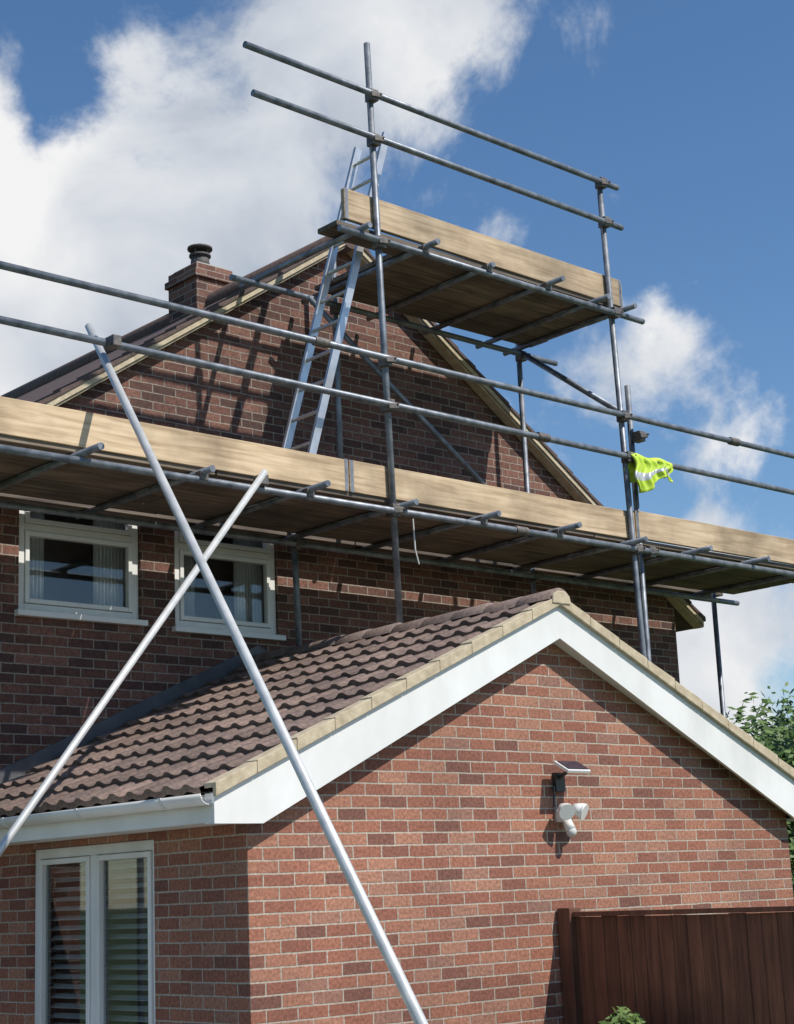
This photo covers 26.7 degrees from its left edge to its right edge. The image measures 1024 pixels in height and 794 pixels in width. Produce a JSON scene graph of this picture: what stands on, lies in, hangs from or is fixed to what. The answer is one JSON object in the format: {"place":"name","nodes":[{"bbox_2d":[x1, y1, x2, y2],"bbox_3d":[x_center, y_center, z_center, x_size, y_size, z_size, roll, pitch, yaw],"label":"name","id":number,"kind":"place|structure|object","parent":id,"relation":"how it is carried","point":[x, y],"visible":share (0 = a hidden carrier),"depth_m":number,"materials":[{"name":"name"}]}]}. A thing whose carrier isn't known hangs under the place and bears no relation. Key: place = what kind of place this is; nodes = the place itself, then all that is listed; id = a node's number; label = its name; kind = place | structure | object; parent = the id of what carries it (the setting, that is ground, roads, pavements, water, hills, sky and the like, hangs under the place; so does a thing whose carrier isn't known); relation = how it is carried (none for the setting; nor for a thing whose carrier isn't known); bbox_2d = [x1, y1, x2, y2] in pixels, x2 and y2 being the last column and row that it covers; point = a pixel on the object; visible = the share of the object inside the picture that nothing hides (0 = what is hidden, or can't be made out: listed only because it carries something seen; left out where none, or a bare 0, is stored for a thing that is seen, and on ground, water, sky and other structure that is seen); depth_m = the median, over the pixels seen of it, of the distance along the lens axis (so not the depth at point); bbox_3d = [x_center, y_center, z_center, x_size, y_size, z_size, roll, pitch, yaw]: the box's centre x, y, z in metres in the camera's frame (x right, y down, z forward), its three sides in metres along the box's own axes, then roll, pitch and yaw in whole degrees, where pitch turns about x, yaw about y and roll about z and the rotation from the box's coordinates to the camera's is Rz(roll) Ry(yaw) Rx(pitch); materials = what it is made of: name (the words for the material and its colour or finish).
{"place":"outdoors","nodes":[
{"label":"outdoors","id":0,"kind":"place"},
{"bbox_2d":[0,0,793,735],"label":"sky","id":1,"kind":"structure","parent":0,"point":[134,135],"materials":[{"name":"blue"}]},
{"bbox_2d":[599,1006,646,1023],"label":"garden shrub","id":2,"kind":"object","parent":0,"point":[623,1016],"visible":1,"depth_m":8.90,"materials":[{"name":"green plant"}]},
{"label":"ground","id":3,"kind":"structure","parent":0,"visible":0},
{"bbox_2d":[0,252,679,768],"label":"gable wall","id":4,"kind":"structure","parent":3,"relation":"on","point":[58,678],"depth_m":12.88,"materials":[{"name":"brick"}]},
{"bbox_2d":[14,510,285,640],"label":"window frames","id":5,"kind":"structure","parent":4,"relation":"attached to","point":[127,538],"depth_m":11.75,"materials":[{"name":"white plastic"}]},
{"bbox_2d":[29,512,264,622],"bbox_3d":[-1.749,0.389,11.938,2.070,0.750,0.006,9,-17,-41],"label":"window glass","id":6,"kind":"object","parent":5,"relation":"in","point":[70,571],"visible":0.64,"depth_m":11.69,"materials":[{"name":"clear glass"}]},
{"bbox_2d":[0,588,793,1023],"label":"brick extension","id":7,"kind":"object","parent":3,"relation":"on","point":[168,856],"visible":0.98,"depth_m":9.53,"materials":[{"name":"red brick"}]},
{"bbox_2d":[35,839,154,1023],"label":"side window frame","id":8,"kind":"structure","parent":7,"relation":"in","point":[93,855],"depth_m":9.43,"materials":[{"name":"white plastic"}]},
{"bbox_2d":[43,850,152,1023],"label":"side window glass","id":9,"kind":"structure","parent":7,"relation":"in","point":[125,880],"depth_m":9.39,"materials":[{"name":"black"}]},
{"bbox_2d":[554,803,588,836],"bbox_3d":[1.025,1.825,9.910,0.248,0.199,0.155,9,-17,-41],"label":"security light","id":10,"kind":"object","parent":7,"relation":"attached to","point":[564,813],"visible":1,"depth_m":9.89,"materials":[{"name":"white plastic"}]},
{"bbox_2d":[552,761,590,806],"bbox_3d":[1.017,1.613,9.942,0.200,0.265,0.195,9,-17,-41],"label":"solar panel","id":11,"kind":"object","parent":7,"relation":"attached to","point":[558,779],"visible":1,"depth_m":9.95,"materials":[{"name":"black plastic"}]},
{"bbox_2d":[0,41,793,1023],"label":"scaffolding","id":12,"kind":"object","parent":3,"relation":"on","point":[134,471],"visible":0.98,"depth_m":12.23,"materials":[{"name":"metal"}]},
{"bbox_2d":[282,131,389,453],"bbox_3d":[-0.475,-1.459,12.180,0.977,2.953,0.356,9,-17,-41],"label":"ladder","id":13,"kind":"object","parent":12,"relation":"on","point":[316,328],"visible":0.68,"depth_m":12.11,"materials":[{"name":"metal"}]},
{"bbox_2d":[624,453,672,492],"bbox_3d":[2.043,-0.289,13.453,0.547,0.332,0.158,9,-17,-41],"label":"hi vis vest","id":14,"kind":"object","parent":12,"relation":"attached to","point":[645,474],"visible":1,"depth_m":13.36,"materials":[{"name":"fabric"}]},
{"bbox_2d":[557,906,793,1023],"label":"timber fence","id":15,"kind":"object","parent":3,"relation":"on","point":[734,965],"visible":1,"depth_m":9.13,"materials":[{"name":"brown wood"}]},
{"bbox_2d":[726,682,793,748],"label":"broadleaf tree","id":16,"kind":"object","parent":3,"relation":"on","point":[738,715],"visible":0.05,"depth_m":30.63,"materials":[{"name":"green plant"}]},
{"bbox_2d":[745,710,793,896],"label":"broadleaf tree","id":17,"kind":"object","parent":3,"relation":"on","point":[784,753],"visible":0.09,"depth_m":24.05,"materials":[{"name":"green plant"}]},
{"bbox_3d":[-2.980,3.319,15.630,7.898,4.295,8.000,9,-17,-41],"label":"side and back walls","id":18,"kind":"object","parent":3,"relation":"on","visible":0},
{"bbox_2d":[16,245,703,631],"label":"roof","id":19,"kind":"structure","parent":18,"relation":"on","point":[682,623],"depth_m":14.82,"materials":[{"name":"tile"}]},
{"bbox_2d":[1,236,355,398],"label":"roof tiles","id":20,"kind":"structure","parent":19,"relation":"on","point":[147,329],"depth_m":15.67,"materials":[{"name":"tile"}]},
{"bbox_2d":[165,262,232,324],"bbox_3d":[-1.776,-1.700,15.169,0.450,0.970,0.490,9,-17,-41],"label":"chimney stack","id":21,"kind":"object","parent":19,"relation":"on","point":[194,285],"visible":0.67,"depth_m":15.06,"materials":[{"name":"brick"}]},
{"bbox_2d":[175,261,226,272],"bbox_3d":[-1.796,-2.188,15.280,0.340,0.030,0.380,9,-17,-41],"label":"chimney flaunching","id":22,"kind":"object","parent":21,"relation":"on","point":[206,264],"visible":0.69,"depth_m":15.15,"materials":[{"name":"concrete"}]},
{"bbox_2d":[187,243,212,263],"bbox_3d":[-1.802,-2.329,15.312,0.229,0.260,0.229,9,-17,-41],"label":"chimney pot and cowl","id":23,"kind":"object","parent":22,"relation":"on","point":[200,252],"visible":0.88,"depth_m":15.25,"materials":[{"name":"metal"}]},
{"bbox_2d":[34,247,705,621],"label":"verge tiles","id":24,"kind":"object","parent":19,"relation":"attached to","point":[176,329],"visible":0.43,"depth_m":12.77,"materials":[{"name":"brown tile"}]},
{"bbox_2d":[45,244,703,628],"bbox_3d":[-0.355,-0.820,13.389,8.460,2.915,0.117,9,-17,-41],"label":"bargeboard","id":25,"kind":"object","parent":19,"relation":"attached to","point":[569,484],"visible":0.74,"depth_m":14.25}
]}

